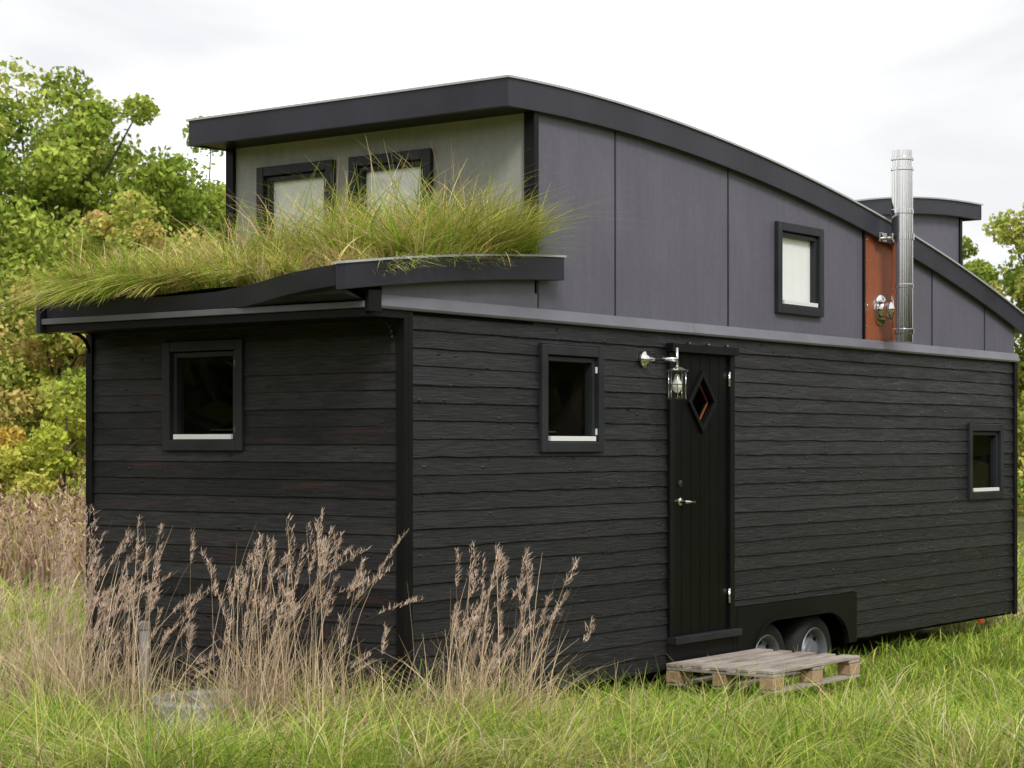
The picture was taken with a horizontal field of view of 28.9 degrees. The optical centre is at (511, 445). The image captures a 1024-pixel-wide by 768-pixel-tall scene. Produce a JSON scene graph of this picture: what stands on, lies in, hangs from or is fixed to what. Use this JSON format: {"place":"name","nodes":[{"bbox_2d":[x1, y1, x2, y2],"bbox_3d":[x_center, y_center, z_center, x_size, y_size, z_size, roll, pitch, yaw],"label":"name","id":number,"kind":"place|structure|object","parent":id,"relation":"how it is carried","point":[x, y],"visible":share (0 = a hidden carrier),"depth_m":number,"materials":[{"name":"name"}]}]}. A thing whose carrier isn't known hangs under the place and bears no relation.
{"place":"outdoors","nodes":[
{"label":"outdoors","id":0,"kind":"place"},
{"bbox_2d":[363,296,533,324],"bbox_3d":[-1.363,-0.766,12.117,2.580,0.088,1.538,0,0,37],"label":"sod tray","id":1,"kind":"object","parent":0,"point":[436,315],"visible":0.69,"depth_m":11.48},
{"bbox_2d":[0,0,1023,413],"label":"sky","id":2,"kind":"structure","parent":0,"point":[826,91],"materials":[{"name":"white"}]},
{"bbox_2d":[0,476,1023,767],"bbox_3d":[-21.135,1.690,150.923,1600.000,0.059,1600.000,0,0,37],"label":"ground","id":3,"kind":"structure","parent":0,"point":[900,638],"depth_m":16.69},
{"bbox_2d":[0,423,27,527],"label":"orange shrub","id":4,"kind":"object","parent":3,"relation":"on","point":[13,438],"visible":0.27,"depth_m":30.50,"materials":[{"name":"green plant"}]},
{"bbox_2d":[0,140,68,356],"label":"broadleaf tree","id":5,"kind":"object","parent":3,"relation":"on","point":[21,228],"visible":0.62,"depth_m":34.35,"materials":[{"name":"green plant"}]},
{"bbox_2d":[0,337,72,478],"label":"yellow shrub","id":6,"kind":"object","parent":3,"relation":"on","point":[38,375],"visible":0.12,"depth_m":32.64,"materials":[{"name":"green plant"}]},
{"bbox_2d":[0,457,85,596],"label":"dry weed thicket","id":7,"kind":"object","parent":3,"relation":"on","point":[23,528],"visible":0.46,"depth_m":22.59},
{"bbox_2d":[0,367,85,517],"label":"yellow shrub","id":8,"kind":"object","parent":3,"relation":"on","point":[50,440],"visible":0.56,"depth_m":29.32,"materials":[{"name":"green plant"}]},
{"bbox_2d":[0,258,85,503],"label":"autumn tree","id":9,"kind":"object","parent":3,"relation":"on","point":[51,348],"visible":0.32,"depth_m":32.38,"materials":[{"name":"green plant"}]},
{"bbox_2d":[0,56,223,503],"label":"broadleaf tree","id":10,"kind":"object","parent":3,"relation":"on","point":[67,181],"visible":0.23,"depth_m":37.04,"materials":[{"name":"green plant"}]},
{"bbox_2d":[29,189,221,488],"bbox_3d":[-6.113,-1.145,32.127,3.524,5.871,3.245,0,0,37],"label":"autumn tree","id":11,"kind":"object","parent":3,"relation":"on","point":[104,228],"visible":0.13,"depth_m":31.48,"materials":[{"name":"green plant"}]},
{"bbox_2d":[139,621,150,711],"bbox_3d":[-2.181,1.390,11.805,0.072,0.700,0.072,0,0,37],"label":"standpipe","id":12,"kind":"object","parent":3,"relation":"on","point":[144,632],"visible":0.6,"depth_m":11.78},
{"bbox_2d":[154,115,225,255],"bbox_3d":[-6.141,-2.385,39.840,4.676,8.350,4.175,0,0,-6],"label":"broadleaf tree","id":13,"kind":"object","parent":3,"relation":"on","point":[218,207],"visible":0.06,"depth_m":38.80,"materials":[{"name":"green plant"}]},
{"bbox_2d":[147,689,273,738],"bbox_3d":[-1.672,1.562,11.114,0.720,0.315,0.720,0,0,37],"label":"concrete well ring","id":14,"kind":"object","parent":3,"relation":"on","point":[166,697],"visible":0.21,"depth_m":10.82,"materials":[{"name":"grey"}]},
{"bbox_2d":[0,505,455,750],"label":"dry reeds","id":15,"kind":"object","parent":3,"relation":"on","point":[247,693],"visible":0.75,"depth_m":10.86,"materials":[{"name":"plant"}]},
{"bbox_2d":[176,350,708,441],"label":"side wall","id":16,"kind":"structure","parent":3,"relation":"on","point":[699,402],"depth_m":18.39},
{"bbox_2d":[57,312,407,333],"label":"eave soffit","id":17,"kind":"structure","parent":16,"relation":"attached to","point":[372,316],"depth_m":11.49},
{"bbox_2d":[36,293,52,333],"bbox_3d":[-2.885,-0.815,12.266,0.039,0.250,0.100,0,0,37],"label":"eave end","id":18,"kind":"object","parent":17,"relation":"attached to","point":[41,313],"visible":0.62,"depth_m":12.23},
{"bbox_2d":[46,264,364,318],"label":"front parapet","id":19,"kind":"structure","parent":17,"relation":"on","point":[313,285],"depth_m":11.19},
{"bbox_2d":[45,308,369,332],"bbox_3d":[-1.819,-0.719,11.470,2.600,0.047,0.035,0,0,37],"label":"eave board","id":20,"kind":"object","parent":17,"relation":"attached to","point":[252,318],"visible":1,"depth_m":11.37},
{"bbox_2d":[41,301,364,324],"bbox_3d":[-1.827,-0.760,11.464,2.615,0.036,0.060,0,0,37],"label":"eave gutter","id":21,"kind":"object","parent":20,"relation":"attached to","point":[238,311],"visible":1,"depth_m":11.36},
{"bbox_2d":[0,137,659,312],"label":"sod roof grass","id":22,"kind":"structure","parent":17,"relation":"on","point":[430,233],"depth_m":11.53,"materials":[{"name":"plant"}]},
{"bbox_2d":[336,256,563,289],"bbox_3d":[-0.307,-0.982,11.283,0.070,0.317,2.000,0,0,37],"label":"sod edge band","id":23,"kind":"object","parent":22,"relation":"attached to","point":[351,275],"visible":0.91,"depth_m":11.15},
{"bbox_2d":[333,254,566,263],"bbox_3d":[-0.307,-1.057,11.283,0.090,0.194,2.020,0,0,37],"label":"sod edge metal","id":24,"kind":"object","parent":23,"relation":"on","point":[451,255],"visible":0.78,"depth_m":11.11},
{"label":"glass","id":25,"kind":"object","parent":22,"relation":"on","visible":0},
{"bbox_2d":[362,161,419,171],"bbox_3d":[-0.751,-1.775,12.656,0.481,0.030,0.062,0,0,37],"label":"sash","id":26,"kind":"object","parent":25,"relation":"attached to","point":[395,165],"visible":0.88,"depth_m":12.63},
{"bbox_2d":[356,149,421,166],"bbox_3d":[-0.767,-1.827,12.635,0.553,0.062,0.056,0,0,37],"label":"casing","id":27,"kind":"object","parent":26,"relation":"on","point":[364,161],"visible":0.98,"depth_m":12.61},
{"bbox_2d":[367,167,419,224],"bbox_3d":[-0.744,-1.529,12.665,0.491,0.482,0.002,0,0,37],"label":"blind","id":28,"kind":"object","parent":26,"relation":"attached to","point":[384,175],"visible":0.41,"depth_m":12.68,"materials":[{"name":"white"}]},
{"bbox_2d":[365,289,381,311],"bbox_3d":[-0.746,-0.780,10.700,0.029,0.120,0.110,0,0,37],"label":"eave end","id":29,"kind":"object","parent":17,"relation":"attached to","point":[373,300],"visible":1,"depth_m":10.68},
{"bbox_2d":[93,319,395,711],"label":"end cladding","id":30,"kind":"structure","parent":16,"relation":"attached to","point":[307,437],"depth_m":11.62,"materials":[{"name":"wood"}]},
{"bbox_2d":[86,334,94,684],"bbox_3d":[-2.652,0.410,12.511,0.060,2.220,0.030,0,0,37],"label":"corner post end","id":31,"kind":"object","parent":30,"relation":"attached to","point":[90,413],"visible":0.55,"depth_m":12.49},
{"bbox_2d":[162,339,244,450],"bbox_3d":[-1.684,-0.300,12.128,0.670,0.660,0.588,0,0,37],"label":"window end","id":32,"kind":"structure","parent":30,"relation":"attached to","point":[203,395],"depth_m":12.07,"materials":[{"name":"black"}]},
{"bbox_2d":[396,319,407,704],"bbox_3d":[-0.607,0.410,10.988,0.060,2.220,0.032,0,0,37],"label":"corner post end","id":33,"kind":"object","parent":30,"relation":"attached to","point":[401,469],"visible":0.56,"depth_m":10.97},
{"bbox_2d":[276,171,587,357],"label":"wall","id":34,"kind":"structure","parent":16,"relation":"on","point":[549,355],"depth_m":16.52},
{"bbox_2d":[226,148,235,250],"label":"corner trim","id":35,"kind":"structure","parent":34,"relation":"attached to","point":[231,171],"depth_m":13.45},
{"bbox_2d":[236,113,523,295],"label":"front wall","id":36,"kind":"structure","parent":34,"relation":"attached to","point":[490,143],"depth_m":12.42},
{"bbox_2d":[256,167,268,253],"bbox_3d":[-1.670,-1.529,13.305,0.062,0.658,0.058,0,0,37],"label":"casing","id":37,"kind":"object","parent":36,"relation":"attached to","point":[260,183],"visible":0.56,"depth_m":13.28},
{"bbox_2d":[325,159,335,224],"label":"casing","id":38,"kind":"object","parent":36,"relation":"attached to","point":[330,169],"visible":0.46,"depth_m":12.91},
{"bbox_2d":[348,157,358,240],"bbox_3d":[-1.014,-1.529,12.818,0.062,0.658,0.058,0,0,37],"label":"casing","id":39,"kind":"object","parent":36,"relation":"attached to","point":[351,163],"visible":0.45,"depth_m":12.79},
{"bbox_2d":[422,148,433,214],"bbox_3d":[-0.520,-1.529,12.451,0.062,0.658,0.056,0,0,37],"label":"casing","id":40,"kind":"object","parent":36,"relation":"attached to","point":[428,159],"visible":0.46,"depth_m":12.43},
{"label":"casing","id":41,"kind":"object","parent":36,"relation":"attached to","visible":0},
{"bbox_2d":[266,177,273,247],"bbox_3d":[-1.611,-1.529,13.297,0.030,0.522,0.062,0,0,37],"label":"sash","id":42,"kind":"object","parent":41,"relation":"on","point":[269,192],"visible":0.48,"depth_m":13.28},
{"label":"casing","id":43,"kind":"object","parent":36,"relation":"attached to","visible":0},
{"bbox_2d":[359,167,366,224],"bbox_3d":[-0.956,-1.529,12.809,0.030,0.522,0.062,0,0,37],"label":"sash","id":44,"kind":"object","parent":43,"relation":"on","point":[362,178],"visible":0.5,"depth_m":12.79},
{"bbox_2d":[366,160,1018,332],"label":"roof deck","id":45,"kind":"structure","parent":34,"relation":"on","point":[1015,331],"depth_m":15.23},
{"bbox_2d":[189,77,510,146],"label":"fascia front","id":46,"kind":"structure","parent":45,"relation":"attached to","point":[452,99],"depth_m":12.40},
{"bbox_2d":[203,107,528,149],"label":"front soffit","id":47,"kind":"structure","parent":45,"relation":"attached to","point":[464,116],"depth_m":12.56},
{"bbox_2d":[505,78,1023,335],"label":"fascia side","id":48,"kind":"structure","parent":45,"relation":"attached to","point":[548,100],"depth_m":13.78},
{"bbox_2d":[337,541,631,755],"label":"dry reeds","id":49,"kind":"object","parent":3,"relation":"on","point":[480,679],"visible":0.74,"depth_m":10.65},
{"bbox_2d":[736,623,784,681],"bbox_3d":[1.769,1.570,14.400,0.200,0.624,0.624,0,0,37],"label":"wheel","id":50,"kind":"object","parent":3,"relation":"on","point":[770,637],"visible":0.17,"depth_m":14.43,"materials":[{"name":"black rubber"}]},
{"bbox_2d":[666,648,859,693],"bbox_3d":[1.693,1.502,13.308,0.800,0.145,1.212,0,0,37],"label":"wooden pallet","id":51,"kind":"object","parent":3,"relation":"on","point":[811,664],"visible":0.94,"depth_m":13.07,"materials":[{"name":"brown wood"}]},
{"bbox_2d":[778,615,830,668],"bbox_3d":[2.199,1.570,14.977,0.200,0.624,0.624,0,0,37],"label":"wheel","id":52,"kind":"object","parent":3,"relation":"on","point":[809,633],"visible":0.4,"depth_m":14.87,"materials":[{"name":"black rubber"}]},
{"bbox_2d":[962,202,1023,514],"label":"broadleaf tree","id":53,"kind":"object","parent":3,"relation":"on","point":[1013,280],"visible":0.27,"depth_m":33.87,"materials":[{"name":"green plant"}]},
{"bbox_2d":[962,235,1023,439],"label":"broadleaf tree","id":54,"kind":"object","parent":3,"relation":"on","point":[967,244],"visible":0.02,"depth_m":36.81,"materials":[{"name":"green plant"}]},
{"bbox_2d":[186,74,1023,314],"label":"roof covering","id":55,"kind":"object","parent":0,"point":[682,124],"visible":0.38,"depth_m":13.02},
{"bbox_2d":[413,330,1011,690],"bbox_3d":[1.957,0.372,14.434,0.001,2.235,8.560,0,0,37],"label":"side sheathing","id":56,"kind":"object","parent":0,"point":[665,455],"visible":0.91,"depth_m":13.00,"materials":[{"name":"black"}]},
{"bbox_2d":[665,343,738,355],"bbox_3d":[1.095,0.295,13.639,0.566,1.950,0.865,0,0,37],"label":"door frame","id":57,"kind":"structure","parent":56,"relation":"attached to","point":[705,349],"depth_m":13.44,"materials":[{"name":"black wood"}]},
{"bbox_2d":[675,353,727,635],"bbox_3d":[1.267,0.323,13.512,0.034,1.886,0.725,0,0,37],"label":"door leaf","id":58,"kind":"object","parent":57,"relation":"attached to","point":[714,525],"visible":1,"depth_m":13.53,"materials":[{"name":"wood"}]},
{"bbox_2d":[687,371,716,432],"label":"diamond trim","id":59,"kind":"structure","parent":58,"relation":"attached to","point":[704,424],"depth_m":13.49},
{"bbox_2d":[413,315,1013,710],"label":"side cladding","id":60,"kind":"structure","parent":56,"relation":"attached to","point":[851,415],"depth_m":13.05,"materials":[{"name":"wood"}]},
{"bbox_2d":[408,311,412,704],"bbox_3d":[-0.572,0.388,11.009,0.029,2.265,0.045,0,0,37],"label":"corner post side","id":61,"kind":"object","parent":60,"relation":"attached to","point":[410,474],"visible":0.56,"depth_m":11.00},
{"bbox_2d":[538,344,547,451],"bbox_3d":[0.179,-0.287,12.032,0.056,0.655,0.062,0,0,37],"label":"casing","id":62,"kind":"object","parent":60,"relation":"attached to","point":[543,396],"visible":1,"depth_m":12.00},
{"bbox_2d":[548,344,598,357],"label":"casing","id":63,"kind":"object","parent":60,"relation":"attached to","point":[572,351],"visible":1,"depth_m":12.25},
{"bbox_2d":[548,442,598,451],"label":"casing","id":64,"kind":"object","parent":60,"relation":"attached to","point":[573,446],"visible":1,"depth_m":12.25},
{"bbox_2d":[548,355,587,441],"bbox_3d":[0.113,-0.287,12.460,0.499,0.531,0.546,0,0,37],"label":"room recess","id":65,"kind":"object","parent":64,"relation":"on","point":[566,398],"visible":0.31,"depth_m":12.63,"materials":[{"name":"black"}]},
{"bbox_2d":[548,356,591,362],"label":"sash","id":66,"kind":"object","parent":65,"relation":"attached to","point":[568,359],"visible":0.84,"depth_m":12.26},
{"bbox_2d":[548,436,595,440],"bbox_3d":[0.374,-0.043,12.266,0.022,0.030,0.486,0,0,37],"label":"sill drip","id":67,"kind":"object","parent":64,"relation":"on","point":[571,438],"visible":1,"depth_m":12.24,"materials":[{"name":"white"}]},
{"bbox_2d":[585,358,594,435],"bbox_3d":[0.490,-0.287,12.494,0.062,0.519,0.030,0,0,37],"label":"sash","id":68,"kind":"object","parent":64,"relation":"on","point":[589,399],"visible":0.88,"depth_m":12.48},
{"bbox_2d":[592,348,604,451],"bbox_3d":[0.543,-0.287,12.519,0.058,0.655,0.062,0,0,37],"label":"casing","id":69,"kind":"object","parent":60,"relation":"attached to","point":[600,398],"visible":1,"depth_m":12.49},
{"bbox_2d":[639,348,687,399],"bbox_3d":[0.993,-0.464,12.846,0.314,0.332,0.144,0,0,37],"label":"wall lantern","id":70,"kind":"object","parent":60,"relation":"attached to","point":[645,358],"depth_m":12.79,"materials":[{"name":"silver metal"}]},
{"bbox_2d":[666,636,732,670],"bbox_3d":[1.274,1.403,13.500,0.029,0.174,0.835,0,0,37],"label":"kick board","id":71,"kind":"object","parent":60,"relation":"attached to","point":[694,650],"visible":0.62,"depth_m":13.47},
{"bbox_2d":[667,628,741,644],"bbox_3d":[1.289,1.292,13.507,0.135,0.045,0.865,0,0,37],"label":"threshold","id":72,"kind":"object","parent":71,"relation":"on","point":[698,637],"visible":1,"depth_m":13.43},
{"bbox_2d":[666,351,674,637],"bbox_3d":[1.037,0.301,13.193,0.066,1.938,0.060,0,0,37],"label":"frame","id":73,"kind":"object","parent":72,"relation":"on","point":[670,518],"visible":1,"depth_m":13.16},
{"bbox_2d":[726,356,734,628],"bbox_3d":[1.506,0.301,13.823,0.066,1.938,0.060,0,0,37],"label":"frame","id":74,"kind":"object","parent":72,"relation":"on","point":[731,492],"visible":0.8,"depth_m":13.79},
{"bbox_2d":[735,592,856,651],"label":"wheel arch panel","id":75,"kind":"structure","parent":60,"relation":"attached to","point":[752,620],"depth_m":14.51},
{"bbox_2d":[754,610,848,648],"bbox_3d":[2.142,1.373,14.627,0.010,0.275,1.450,0,0,37],"label":"arch lip","id":76,"kind":"object","parent":75,"relation":"attached to","point":[797,615],"visible":0.95,"depth_m":14.58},
{"bbox_2d":[967,423,972,499],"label":"casing","id":77,"kind":"object","parent":60,"relation":"attached to","point":[970,461],"visible":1,"depth_m":17.02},
{"bbox_2d":[973,491,1000,499],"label":"casing","id":78,"kind":"object","parent":60,"relation":"attached to","point":[987,495],"visible":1,"depth_m":17.30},
{"bbox_2d":[973,431,991,491],"bbox_3d":[3.865,0.138,17.502,0.499,0.531,0.596,0,0,37],"label":"room recess","id":79,"kind":"object","parent":78,"relation":"on","point":[981,461],"visible":0.31,"depth_m":17.65,"materials":[{"name":"black"}]},
{"bbox_2d":[990,432,997,486],"bbox_3d":[4.256,0.138,17.556,0.062,0.519,0.030,0,0,37],"label":"sash","id":80,"kind":"object","parent":78,"relation":"on","point":[993,460],"visible":0.8,"depth_m":17.54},
{"bbox_2d":[995,424,1003,497],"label":"casing","id":81,"kind":"object","parent":60,"relation":"attached to","point":[1001,460],"visible":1,"depth_m":17.55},
{"bbox_2d":[825,612,1010,640],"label":"floor slab back","id":82,"kind":"structure","parent":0,"point":[835,630],"depth_m":15.76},
{"bbox_2d":[882,214,958,262],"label":"dormer side wall","id":83,"kind":"structure","parent":0,"point":[940,233],"depth_m":17.40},
{"bbox_2d":[857,198,979,219],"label":"dormer fascia","id":84,"kind":"structure","parent":83,"relation":"attached to","point":[938,207],"depth_m":17.17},
{"bbox_3d":[-1.238,-1.529,13.369,0.555,0.534,0.499,0,0,37],"label":"room recess","id":85,"kind":"object","parent":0,"visible":0},
{"bbox_2d":[270,171,323,181],"bbox_3d":[-1.406,-1.775,13.144,0.483,0.030,0.062,0,0,37],"label":"sash","id":86,"kind":"object","parent":85,"relation":"attached to","point":[295,177],"visible":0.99,"depth_m":13.12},
{"bbox_2d":[263,160,324,176],"bbox_3d":[-1.422,-1.827,13.122,0.555,0.062,0.056,0,0,37],"label":"casing","id":87,"kind":"object","parent":86,"relation":"on","point":[290,169],"visible":1,"depth_m":13.11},
{"bbox_2d":[274,177,323,243],"bbox_3d":[-1.399,-1.529,13.152,0.493,0.482,0.002,0,0,37],"label":"blind","id":88,"kind":"object","parent":86,"relation":"attached to","point":[280,194],"visible":0.45,"depth_m":13.17,"materials":[{"name":"white"}]},
{"bbox_3d":[0.999,-1.408,13.190,0.012,1.296,2.983,0,0,37],"label":"side backing","id":89,"kind":"object","parent":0,"visible":0},
{"bbox_2d":[524,111,536,292],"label":"corner trim","id":90,"kind":"structure","parent":89,"relation":"attached to","point":[530,141],"depth_m":11.96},
{"bbox_2d":[382,294,694,334],"bbox_3d":[0.232,-0.788,12.091,0.070,0.084,3.260,0,0,37],"label":"side flashing","id":91,"kind":"object","parent":89,"relation":"attached to","point":[426,305],"visible":0.85,"depth_m":11.88,"materials":[{"name":"metal"}]},
{"bbox_2d":[380,280,536,307],"bbox_3d":[-0.284,-0.910,11.389,0.016,0.201,1.438,0,0,37],"label":"side panel","id":92,"kind":"object","parent":91,"relation":"on","point":[519,293],"visible":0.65,"depth_m":11.49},
{"bbox_2d":[537,112,538,307],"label":"corner trim side","id":93,"kind":"structure","parent":91,"relation":"on","point":[538,190],"depth_m":11.97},
{"bbox_2d":[538,113,613,315],"bbox_3d":[0.394,-1.433,12.340,0.012,1.247,0.858,0,0,37],"label":"side panel","id":94,"kind":"object","parent":91,"relation":"on","point":[578,156],"visible":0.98,"depth_m":12.37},
{"bbox_2d":[616,131,726,325],"bbox_3d":[1.073,-1.429,13.257,0.012,1.238,1.407,0,0,37],"label":"side panel","id":95,"kind":"object","parent":91,"relation":"on","point":[675,269],"visible":1,"depth_m":13.21,"materials":[{"name":"wood"}]},
{"bbox_2d":[614,131,615,315],"bbox_3d":[0.657,-1.418,12.685,0.010,1.180,0.014,0,0,37],"label":"joint batten","id":96,"kind":"object","parent":95,"relation":"attached to","point":[615,223],"visible":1,"depth_m":12.68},
{"bbox_2d":[774,221,782,312],"bbox_3d":[1.917,-1.290,14.367,0.056,0.660,0.062,0,0,37],"label":"casing","id":97,"kind":"object","parent":89,"relation":"attached to","point":[778,266],"visible":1,"depth_m":14.34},
{"bbox_3d":[3.380,-1.286,16.390,0.012,1.052,3.723,0,0,37],"label":"side backing","id":98,"kind":"object","parent":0,"visible":0},
{"bbox_2d":[693,323,897,351],"bbox_3d":[2.131,-0.788,14.643,0.070,0.084,3.097,0,0,37],"label":"side flashing","id":99,"kind":"object","parent":98,"relation":"attached to","point":[770,336],"visible":0.91,"depth_m":14.46,"materials":[{"name":"metal"}]},
{"bbox_2d":[727,169,728,326],"bbox_3d":[1.501,-1.375,13.820,0.010,1.093,0.014,0,0,37],"label":"joint batten","id":100,"kind":"object","parent":99,"relation":"on","point":[728,247],"visible":1,"depth_m":13.82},
{"bbox_2d":[729,170,775,330],"bbox_3d":[1.702,-1.385,14.100,0.012,1.151,0.682,0,0,37],"label":"side panel","id":101,"kind":"object","parent":99,"relation":"on","point":[752,210],"visible":1,"depth_m":14.08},
{"bbox_2d":[776,313,817,334],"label":"side panel","id":102,"kind":"object","parent":99,"relation":"on","point":[796,323],"visible":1,"depth_m":14.61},
{"bbox_2d":[783,304,819,316],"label":"casing","id":103,"kind":"object","parent":102,"relation":"attached to","point":[801,311],"visible":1,"depth_m":14.60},
{"bbox_2d":[810,238,816,302],"bbox_3d":[2.243,-1.290,14.850,0.062,0.524,0.030,0,0,37],"label":"sash","id":104,"kind":"object","parent":103,"relation":"on","point":[813,271],"visible":0.81,"depth_m":14.83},
{"bbox_2d":[818,209,861,338],"bbox_3d":[2.505,-1.311,15.178,0.012,1.002,0.733,0,0,37],"label":"side panel","id":105,"kind":"object","parent":99,"relation":"on","point":[842,317],"visible":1,"depth_m":15.18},
{"bbox_2d":[862,231,865,338],"bbox_3d":[2.736,-1.252,15.468,0.024,0.848,0.024,0,0,37],"label":"plate edge","id":106,"kind":"object","parent":99,"relation":"on","point":[863,285],"visible":1,"depth_m":15.46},
{"bbox_2d":[815,229,823,317],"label":"casing","id":107,"kind":"object","parent":98,"relation":"attached to","point":[820,271],"visible":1,"depth_m":14.85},
{"bbox_2d":[866,233,909,343],"bbox_3d":[2.979,-1.261,15.808,0.012,0.883,0.815,0,0,37],"label":"corten plate","id":108,"kind":"object","parent":98,"relation":"attached to","point":[878,267],"visible":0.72,"depth_m":15.65,"materials":[{"name":"metal"}]},
{"bbox_2d":[873,149,913,342],"bbox_3d":[3.027,-1.560,15.630,0.297,1.500,0.289,0,0,37],"label":"flue chimney","id":109,"kind":"object","parent":108,"relation":"attached to","point":[897,309],"visible":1,"depth_m":15.51,"materials":[{"name":"silver metal"}]},
{"bbox_2d":[896,343,1019,362],"bbox_3d":[3.797,-0.788,16.882,0.070,0.084,2.477,0,0,37],"label":"side flashing","id":110,"kind":"object","parent":98,"relation":"attached to","point":[908,348],"visible":0.91,"depth_m":16.78,"materials":[{"name":"metal"}]},
{"bbox_2d":[910,260,930,345],"bbox_3d":[3.351,-1.185,16.318,0.012,0.750,0.406,0,0,37],"label":"side panel","id":111,"kind":"object","parent":110,"relation":"on","point":[922,304],"visible":0.81,"depth_m":16.32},
{"bbox_2d":[931,271,983,350],"bbox_3d":[3.795,-1.145,16.913,0.012,0.671,1.062,0,0,37],"label":"side panel","id":112,"kind":"object","parent":110,"relation":"on","point":[958,317],"visible":1,"depth_m":16.86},
{"bbox_2d":[984,306,1013,352],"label":"side panel","id":113,"kind":"object","parent":98,"relation":"attached to","point":[999,334],"visible":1,"depth_m":17.57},
{"bbox_3d":[3.472,0.240,18.623,2.570,2.500,0.030,0,0,37],"label":"rear end wall","id":114,"kind":"object","parent":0,"visible":0},
{"bbox_2d":[1012,362,1017,613],"bbox_3d":[4.511,0.383,17.841,0.030,2.255,0.065,0,0,37],"label":"corner trim","id":115,"kind":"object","parent":114,"relation":"attached to","point":[1015,487],"visible":1,"depth_m":17.82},
{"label":"sash","id":116,"kind":"object","parent":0,"visible":0},
{"label":"glass","id":117,"kind":"object","parent":116,"relation":"on","visible":0},
{"bbox_2d":[783,232,814,241],"bbox_3d":[2.085,-1.537,14.637,0.062,0.030,0.500,0,0,37],"label":"sash","id":118,"kind":"object","parent":117,"relation":"attached to","point":[798,237],"visible":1,"depth_m":14.63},
{"bbox_2d":[783,237,809,302],"bbox_3d":[2.076,-1.290,14.644,0.002,0.484,0.510,0,0,37],"label":"blind","id":119,"kind":"object","parent":118,"relation":"attached to","point":[796,269],"visible":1,"depth_m":14.68,"materials":[{"name":"white"}]},
{"bbox_2d":[783,222,819,236],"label":"casing","id":120,"kind":"object","parent":118,"relation":"on","point":[800,230],"visible":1,"depth_m":14.60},
{"bbox_2d":[776,189,817,227],"bbox_3d":[2.096,-1.741,14.629,0.012,0.301,0.636,0,0,37],"label":"side panel","id":121,"kind":"object","parent":120,"relation":"on","point":[791,209],"visible":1,"depth_m":14.59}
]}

